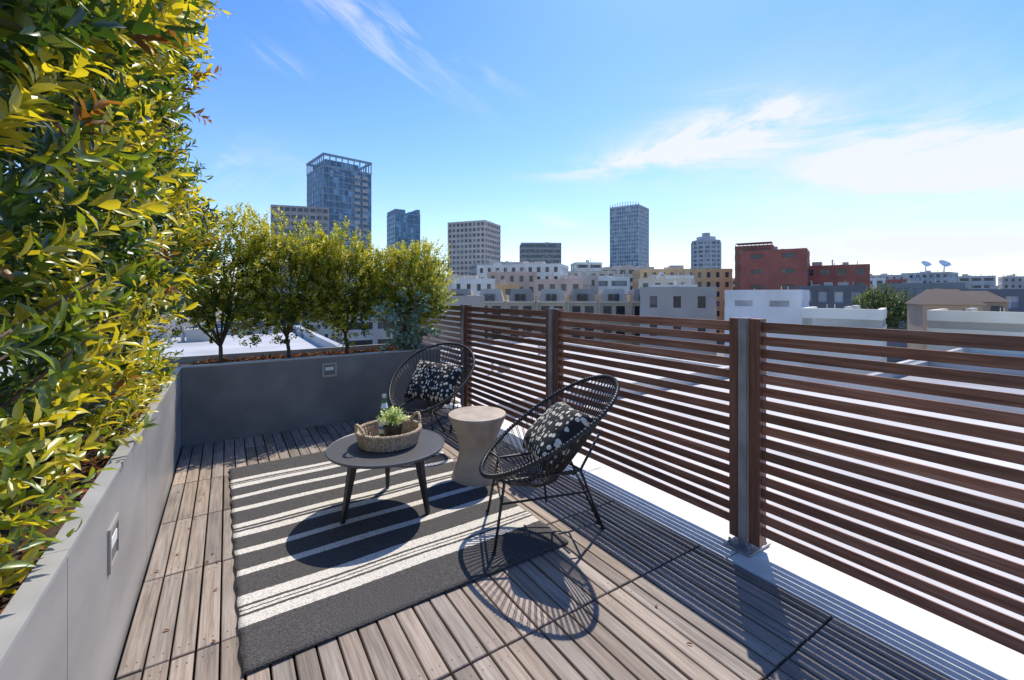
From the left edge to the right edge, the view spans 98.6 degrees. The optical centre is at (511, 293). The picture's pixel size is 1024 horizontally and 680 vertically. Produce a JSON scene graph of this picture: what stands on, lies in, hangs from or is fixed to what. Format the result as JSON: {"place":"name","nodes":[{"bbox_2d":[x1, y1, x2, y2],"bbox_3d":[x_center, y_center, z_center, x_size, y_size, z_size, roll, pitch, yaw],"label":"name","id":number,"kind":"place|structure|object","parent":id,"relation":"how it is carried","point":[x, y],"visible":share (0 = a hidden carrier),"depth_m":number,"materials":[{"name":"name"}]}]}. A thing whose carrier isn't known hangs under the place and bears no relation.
{"place":"outdoors","nodes":[
{"label":"outdoors","id":0,"kind":"place"},
{"bbox_2d":[0,326,341,380],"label":"neighbour building","id":1,"kind":"structure","parent":0,"point":[194,342],"depth_m":16.31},
{"bbox_2d":[115,402,452,679],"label":"terrace building","id":2,"kind":"structure","parent":0,"point":[451,403],"depth_m":2.33,"materials":[{"name":"grey concrete"}]},
{"bbox_2d":[0,367,181,679],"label":"planter box","id":3,"kind":"object","parent":2,"relation":"on","point":[69,606],"visible":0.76,"depth_m":1.42,"materials":[{"name":"concrete"}]},
{"bbox_2d":[0,0,230,594],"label":"hedge","id":4,"kind":"object","parent":3,"relation":"in","point":[91,89],"visible":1,"depth_m":1.26,"materials":[{"name":"green plant"}]},
{"bbox_2d":[0,346,413,613],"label":"leaf litter","id":5,"kind":"object","parent":3,"relation":"on","point":[96,459],"visible":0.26,"depth_m":1.88,"materials":[{"name":"brown plant"}]},
{"bbox_2d":[140,343,439,451],"bbox_3d":[-2.480,1.024,4.626,3.380,0.752,0.798,0,0,-33],"label":"planter box","id":6,"kind":"object","parent":2,"relation":"on","point":[222,401],"visible":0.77,"depth_m":4.36,"materials":[{"name":"concrete"}]},
{"bbox_2d":[146,202,278,362],"bbox_3d":[-2.933,-0.098,4.292,1.232,1.702,1.052,0,0,-33],"label":"tree","id":7,"kind":"object","parent":6,"relation":"on","point":[210,301],"visible":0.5,"depth_m":4.22,"materials":[{"name":"green plant"}]},
{"bbox_2d":[235,206,347,357],"bbox_3d":[-2.320,-0.076,4.697,1.100,1.651,0.941,0,0,-33],"label":"tree","id":8,"kind":"object","parent":6,"relation":"on","point":[291,303],"visible":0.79,"depth_m":4.54,"materials":[{"name":"green plant"}]},
{"bbox_2d":[302,216,390,353],"bbox_3d":[-1.855,-0.048,4.997,1.000,1.596,0.926,0,0,-1],"label":"tree","id":9,"kind":"object","parent":6,"relation":"on","point":[363,264],"visible":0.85,"depth_m":4.84,"materials":[{"name":"green plant"}]},
{"bbox_2d":[364,290,443,353],"bbox_3d":[-1.217,0.347,4.953,0.902,0.771,0.385,0,0,-33],"label":"eucalyptus plant","id":10,"kind":"object","parent":6,"relation":"in","point":[407,340],"visible":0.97,"depth_m":5.00,"materials":[{"name":"green plant"}]},
{"bbox_2d":[356,236,457,334],"bbox_3d":[-1.275,0.018,5.413,1.223,1.465,1.197,0,0,-33],"label":"tree","id":11,"kind":"object","parent":6,"relation":"on","point":[410,273],"visible":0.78,"depth_m":5.20,"materials":[{"name":"green plant"}]},
{"bbox_2d":[116,408,950,679],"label":"wooden deck","id":12,"kind":"structure","parent":2,"relation":"on","point":[586,600],"depth_m":1.84,"materials":[{"name":"brown wood"}]},
{"bbox_2d":[229,451,568,675],"bbox_3d":[-0.923,1.340,2.863,1.508,0.013,2.182,0,0,-34],"label":"striped rug","id":13,"kind":"object","parent":12,"relation":"on","point":[311,570],"visible":0.77,"depth_m":2.35,"materials":[{"name":"grey fabric"}]},
{"bbox_2d":[325,429,444,524],"bbox_3d":[-0.783,1.139,2.757,0.714,0.390,0.714,0,0,-33],"label":"coffee table","id":14,"kind":"object","parent":13,"relation":"on","point":[349,453],"visible":0.72,"depth_m":2.60,"materials":[{"name":"black metal"}]},
{"bbox_2d":[354,411,421,452],"bbox_3d":[-0.777,0.864,2.784,0.429,0.160,0.409,0,0,-33],"label":"wicker tray","id":15,"kind":"object","parent":14,"relation":"on","point":[369,438],"visible":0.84,"depth_m":2.65,"materials":[{"name":"beige wicker"}]},
{"bbox_2d":[379,394,387,436],"bbox_3d":[-0.824,0.792,2.838,0.070,0.282,0.070,0,0,-33],"label":"water bottle","id":16,"kind":"object","parent":15,"relation":"in","point":[385,407],"visible":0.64,"depth_m":2.81,"materials":[{"name":"clear glass"}]},
{"bbox_2d":[376,405,410,436],"bbox_3d":[-0.743,0.817,2.756,0.217,0.232,0.196,0,0,-33],"label":"potted plant","id":17,"kind":"object","parent":15,"relation":"in","point":[391,422],"visible":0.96,"depth_m":2.72,"materials":[{"name":"green plant"}]},
{"bbox_2d":[479,374,619,555],"bbox_3d":[0.212,0.916,2.503,0.805,0.864,0.781,0,0,-33],"label":"woven lounge chair","id":18,"kind":"object","parent":13,"relation":"on","point":[525,481],"visible":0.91,"depth_m":2.45,"materials":[{"name":"black metal"}]},
{"bbox_2d":[523,401,591,471],"bbox_3d":[0.246,0.800,2.521,0.380,0.180,0.480,-45,5,-11],"label":"throw pillow","id":19,"kind":"object","parent":18,"relation":"on","point":[554,426],"visible":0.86,"depth_m":2.36,"materials":[{"name":"fabric"}]},
{"bbox_2d":[156,451,691,643],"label":"fallen leaves","id":20,"kind":"object","parent":12,"relation":"on","point":[213,640],"visible":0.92,"depth_m":2.07,"materials":[{"name":"brown plant"}]},
{"bbox_2d":[388,342,474,456],"bbox_3d":[-0.743,0.916,3.997,0.812,0.864,0.791,0,0,-33],"label":"woven lounge chair","id":21,"kind":"object","parent":12,"relation":"on","point":[437,406],"visible":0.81,"depth_m":4.03,"materials":[{"name":"black metal"}]},
{"bbox_2d":[404,360,463,405],"bbox_3d":[-0.718,0.810,4.037,0.490,0.390,0.169,4,-35,23],"label":"throw pillow","id":22,"kind":"object","parent":21,"relation":"on","point":[433,381],"visible":0.95,"depth_m":3.96,"materials":[{"name":"fabric"}]},
{"bbox_2d":[448,406,505,486],"bbox_3d":[-0.255,1.114,3.229,0.424,0.472,0.424,0,0,-33],"label":"hourglass stool","id":23,"kind":"object","parent":12,"relation":"on","point":[476,429],"visible":0.87,"depth_m":3.10,"materials":[{"name":"concrete"}]},
{"bbox_2d":[442,397,1023,679],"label":"concrete ledge","id":24,"kind":"object","parent":2,"relation":"on","point":[946,648],"visible":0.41,"depth_m":2.00,"materials":[{"name":"white concrete"}]},
{"bbox_2d":[455,304,473,408],"bbox_3d":[-0.541,0.742,5.153,0.210,1.220,0.140,0,0,-33],"label":"fence post","id":25,"kind":"object","parent":24,"relation":"on","point":[462,342],"visible":0.35,"depth_m":5.12,"materials":[{"name":"metal"}]},
{"bbox_2d":[417,305,460,404],"bbox_3d":[-0.989,0.728,5.851,0.065,1.185,1.612,0,0,-33],"label":"fence panel","id":26,"kind":"object","parent":25,"relation":"attached to","point":[451,307],"visible":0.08,"depth_m":5.52,"materials":[{"name":"brown wood"}]},
{"bbox_2d":[548,309,552,408],"bbox_3d":[0.361,0.742,3.759,0.210,1.220,0.140,0,0,-33],"label":"fence post","id":27,"kind":"object","parent":24,"relation":"on","point":[550,351],"visible":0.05,"depth_m":3.73,"materials":[{"name":"metal"}]},
{"bbox_2d":[464,305,547,428],"bbox_3d":[-0.088,0.728,4.457,0.065,1.185,1.612,0,0,-33],"label":"fence panel","id":28,"kind":"object","parent":27,"relation":"attached to","point":[469,338],"visible":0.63,"depth_m":4.38,"materials":[{"name":"brown wood"}]},
{"bbox_2d":[553,309,737,537],"bbox_3d":[0.814,0.728,3.063,0.065,1.185,1.612,0,0,-33],"label":"fence panel","id":29,"kind":"object","parent":27,"relation":"attached to","point":[730,397],"visible":0.84,"depth_m":2.80,"materials":[{"name":"brown wood"}]},
{"bbox_2d":[723,318,770,557],"bbox_3d":[1.263,0.742,2.365,0.210,1.220,0.140,0,0,-33],"label":"fence post","id":30,"kind":"object","parent":24,"relation":"on","point":[741,544],"visible":0.77,"depth_m":2.34,"materials":[{"name":"metal"}]},
{"bbox_2d":[748,318,1023,654],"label":"fence panel","id":31,"kind":"object","parent":30,"relation":"attached to","point":[759,443],"visible":1,"depth_m":1.83,"materials":[{"name":"brown wood"}]},
{"bbox_2d":[271,205,328,321],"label":"office building","id":32,"kind":"structure","parent":0,"point":[320,215],"depth_m":234.81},
{"bbox_2d":[300,275,347,337],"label":"city building","id":33,"kind":"structure","parent":0,"point":[326,333],"depth_m":149.26,"materials":[{"name":"white concrete"}]},
{"bbox_2d":[306,152,371,272],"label":"office tower","id":34,"kind":"structure","parent":0,"point":[340,190],"depth_m":250.24,"materials":[{"name":"blue glass"}]},
{"bbox_2d":[4,296,724,365],"bbox_3d":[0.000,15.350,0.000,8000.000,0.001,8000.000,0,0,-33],"label":"ground","id":35,"kind":"structure","parent":0,"point":[184,324],"depth_m":212.62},
{"bbox_2d":[452,275,494,294],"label":"city building","id":36,"kind":"structure","parent":35,"relation":"on","point":[476,285],"depth_m":91.85,"materials":[{"name":"white concrete"}]},
{"bbox_2d":[470,262,498,275],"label":"city building","id":37,"kind":"structure","parent":35,"relation":"on","point":[473,269],"depth_m":231.71,"materials":[{"name":"white concrete"}]},
{"bbox_2d":[494,277,518,299],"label":"city building","id":38,"kind":"structure","parent":35,"relation":"on","point":[504,286],"depth_m":98.10,"materials":[{"name":"beige concrete"}]},
{"bbox_2d":[499,259,533,264],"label":"city building","id":39,"kind":"structure","parent":35,"relation":"on","point":[505,262],"depth_m":189.45,"materials":[{"name":"grey concrete"}]},
{"bbox_2d":[448,289,639,352],"bbox_3d":[5.555,7.375,65.750,29.620,15.950,12.500,0,0,1],"label":"townhouse row","id":40,"kind":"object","parent":35,"relation":"on","point":[613,301],"visible":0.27,"depth_m":59.95,"materials":[{"name":"beige concrete"}]},
{"bbox_2d":[534,272,591,298],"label":"city building","id":41,"kind":"structure","parent":35,"relation":"on","point":[566,285],"depth_m":95.09,"materials":[{"name":"beige concrete"}]},
{"bbox_2d":[587,270,629,294],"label":"city building","id":42,"kind":"structure","parent":35,"relation":"on","point":[611,282],"depth_m":119.30,"materials":[{"name":"white concrete"}]},
{"bbox_2d":[656,270,693,278],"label":"city building","id":43,"kind":"structure","parent":35,"relation":"on","point":[677,276],"depth_m":124.85,"materials":[{"name":"white concrete"}]},
{"bbox_2d":[632,265,732,333],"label":"city building","id":44,"kind":"structure","parent":35,"relation":"on","point":[721,280],"depth_m":141.10,"materials":[{"name":"beige concrete"}]},
{"bbox_2d":[735,241,774,289],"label":"brick penthouse","id":45,"kind":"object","parent":35,"relation":"on","point":[754,246],"visible":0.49,"depth_m":125.64,"materials":[{"name":"red brick"}]},
{"bbox_2d":[741,246,809,289],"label":"brick building","id":46,"kind":"structure","parent":35,"relation":"on","point":[775,268],"depth_m":119.65,"materials":[{"name":"red brick"}]},
{"bbox_2d":[798,281,867,308],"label":"apartment row","id":47,"kind":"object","parent":35,"relation":"on","point":[830,295],"visible":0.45,"depth_m":75.72,"materials":[{"name":"grey concrete"}]},
{"bbox_2d":[809,259,869,296],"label":"brick building","id":48,"kind":"structure","parent":35,"relation":"on","point":[821,274],"depth_m":118.96,"materials":[{"name":"red brick"}]},
{"bbox_2d":[870,277,885,306],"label":"city building","id":49,"kind":"structure","parent":35,"relation":"on","point":[874,281],"depth_m":187.24,"materials":[{"name":"white concrete"}]},
{"bbox_2d":[851,282,914,329],"bbox_3d":[50.095,6.908,59.984,7.554,16.911,7.724,0,0,-5],"label":"street tree","id":50,"kind":"object","parent":35,"relation":"on","point":[896,316],"visible":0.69,"depth_m":58.58,"materials":[{"name":"green plant"}]},
{"bbox_2d":[870,273,905,278],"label":"city building","id":51,"kind":"structure","parent":35,"relation":"on","point":[885,275],"depth_m":218.14,"materials":[{"name":"white concrete"}]},
{"bbox_2d":[879,276,906,282],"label":"city building","id":52,"kind":"structure","parent":35,"relation":"on","point":[892,280],"depth_m":198.71,"materials":[{"name":"red brick"}]},
{"bbox_2d":[877,275,968,362],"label":"apartment row","id":53,"kind":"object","parent":35,"relation":"on","point":[917,287],"visible":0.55,"depth_m":92.94,"materials":[{"name":"grey concrete"}]},
{"bbox_2d":[958,273,995,288],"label":"city building","id":54,"kind":"structure","parent":35,"relation":"on","point":[981,282],"depth_m":219.33,"materials":[{"name":"white concrete"}]},
{"bbox_2d":[959,284,1023,311],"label":"apartment row","id":55,"kind":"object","parent":35,"relation":"on","point":[1015,297],"visible":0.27,"depth_m":68.23,"materials":[{"name":"grey concrete"}]},
{"bbox_2d":[998,274,1023,288],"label":"city building","id":56,"kind":"structure","parent":35,"relation":"on","point":[1012,280],"depth_m":220.97,"materials":[{"name":"white concrete"}]},
{"bbox_2d":[335,277,403,345],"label":"city building","id":57,"kind":"structure","parent":0,"point":[378,336],"depth_m":89.53,"materials":[{"name":"white concrete"}]},
{"bbox_2d":[387,209,419,270],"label":"glass tower","id":58,"kind":"structure","parent":0,"point":[402,225],"depth_m":300.07,"materials":[{"name":"blue glass"}]},
{"bbox_2d":[412,272,477,342],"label":"city building","id":59,"kind":"structure","parent":0,"point":[461,276],"depth_m":109.85,"materials":[{"name":"white concrete"}]},
{"bbox_2d":[430,295,484,343],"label":"building","id":60,"kind":"structure","parent":0,"point":[476,301],"depth_m":41.84,"materials":[{"name":"grey concrete"}]},
{"bbox_2d":[448,220,500,274],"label":"apartment tower","id":61,"kind":"structure","parent":0,"point":[474,242],"depth_m":260.52,"materials":[{"name":"white concrete"}]},
{"bbox_2d":[487,268,536,299],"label":"city building","id":62,"kind":"structure","parent":0,"point":[524,279],"depth_m":124.76,"materials":[{"name":"beige concrete"}]},
{"bbox_2d":[4,0,1023,295],"label":"sky","id":63,"kind":"structure","parent":0,"point":[886,135],"materials":[{"name":"blue"}]},
{"bbox_2d":[477,260,568,278],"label":"city building","id":64,"kind":"structure","parent":0,"point":[543,269],"depth_m":149.68,"materials":[{"name":"white concrete"}]},
{"bbox_2d":[519,242,560,263],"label":"office building","id":65,"kind":"structure","parent":0,"point":[548,253],"depth_m":299.91,"materials":[{"name":"grey glass"}]},
{"bbox_2d":[560,271,598,294],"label":"city building","id":66,"kind":"structure","parent":0,"point":[593,278],"depth_m":104.59,"materials":[{"name":"grey concrete"}]},
{"bbox_2d":[439,337,722,403],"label":"neighbour building","id":67,"kind":"structure","parent":0,"point":[631,362],"depth_m":19.52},
{"bbox_2d":[570,259,601,270],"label":"city building","id":68,"kind":"structure","parent":0,"point":[583,266],"depth_m":199.92,"materials":[{"name":"white concrete"}]},
{"bbox_2d":[568,268,615,276],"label":"city building","id":69,"kind":"structure","parent":0,"point":[605,273],"depth_m":159.16,"materials":[{"name":"white concrete"}]},
{"bbox_2d":[600,264,653,289],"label":"city building","id":70,"kind":"structure","parent":0,"point":[627,271],"depth_m":180.05,"materials":[{"name":"beige concrete"}]},
{"bbox_2d":[610,201,648,266],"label":"residential tower","id":71,"kind":"structure","parent":0,"point":[629,234],"depth_m":350.34,"materials":[{"name":"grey glass"}]},
{"bbox_2d":[638,274,694,288],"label":"city building","id":72,"kind":"structure","parent":0,"point":[653,280],"depth_m":110.73,"materials":[{"name":"white concrete"}]},
{"bbox_2d":[648,278,696,286],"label":"city building","id":73,"kind":"structure","parent":0,"point":[675,284],"depth_m":90.28,"materials":[{"name":"grey concrete"}]},
{"bbox_2d":[640,286,716,363],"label":"gray building","id":74,"kind":"structure","parent":0,"point":[686,302],"depth_m":51.71,"materials":[{"name":"plaster"},{"name":"glass"}]},
{"bbox_2d":[691,233,720,268],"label":"round tower","id":75,"kind":"structure","parent":0,"point":[705,250],"depth_m":312.76,"materials":[{"name":"white concrete"}]},
{"bbox_2d":[482,366,1023,639],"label":"neighbour building","id":76,"kind":"structure","parent":0,"point":[963,472],"depth_m":6.30,"materials":[{"name":"white concrete"}]},
{"bbox_2d":[725,286,808,365],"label":"white building","id":77,"kind":"structure","parent":0,"point":[778,306],"depth_m":44.33,"materials":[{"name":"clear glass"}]},
{"bbox_2d":[802,304,886,374],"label":"building","id":78,"kind":"structure","parent":0,"point":[852,316],"depth_m":29.77,"materials":[{"name":"white concrete"}]},
{"bbox_2d":[901,269,957,282],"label":"city building","id":79,"kind":"structure","parent":0,"point":[928,275],"depth_m":220.32,"materials":[{"name":"grey concrete"}]},
{"bbox_2d":[866,361,1023,394],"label":"neighbour building","id":80,"kind":"structure","parent":0,"point":[972,368],"depth_m":15.74,"materials":[{"name":"white concrete"}]},
{"bbox_2d":[905,289,986,359],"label":"gabled house","id":81,"kind":"structure","parent":0,"point":[920,305],"depth_m":37.08,"materials":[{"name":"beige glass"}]},
{"bbox_2d":[873,347,1023,372],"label":"neighbour building","id":82,"kind":"structure","parent":0,"point":[964,349],"depth_m":26.94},
{"bbox_2d":[927,308,1023,355],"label":"building","id":83,"kind":"structure","parent":0,"point":[972,320],"depth_m":28.03,"materials":[{"name":"white concrete"}]},
{"bbox_2d":[963,291,1010,311],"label":"gabled house","id":84,"kind":"structure","parent":0,"point":[994,302],"depth_m":43.47,"materials":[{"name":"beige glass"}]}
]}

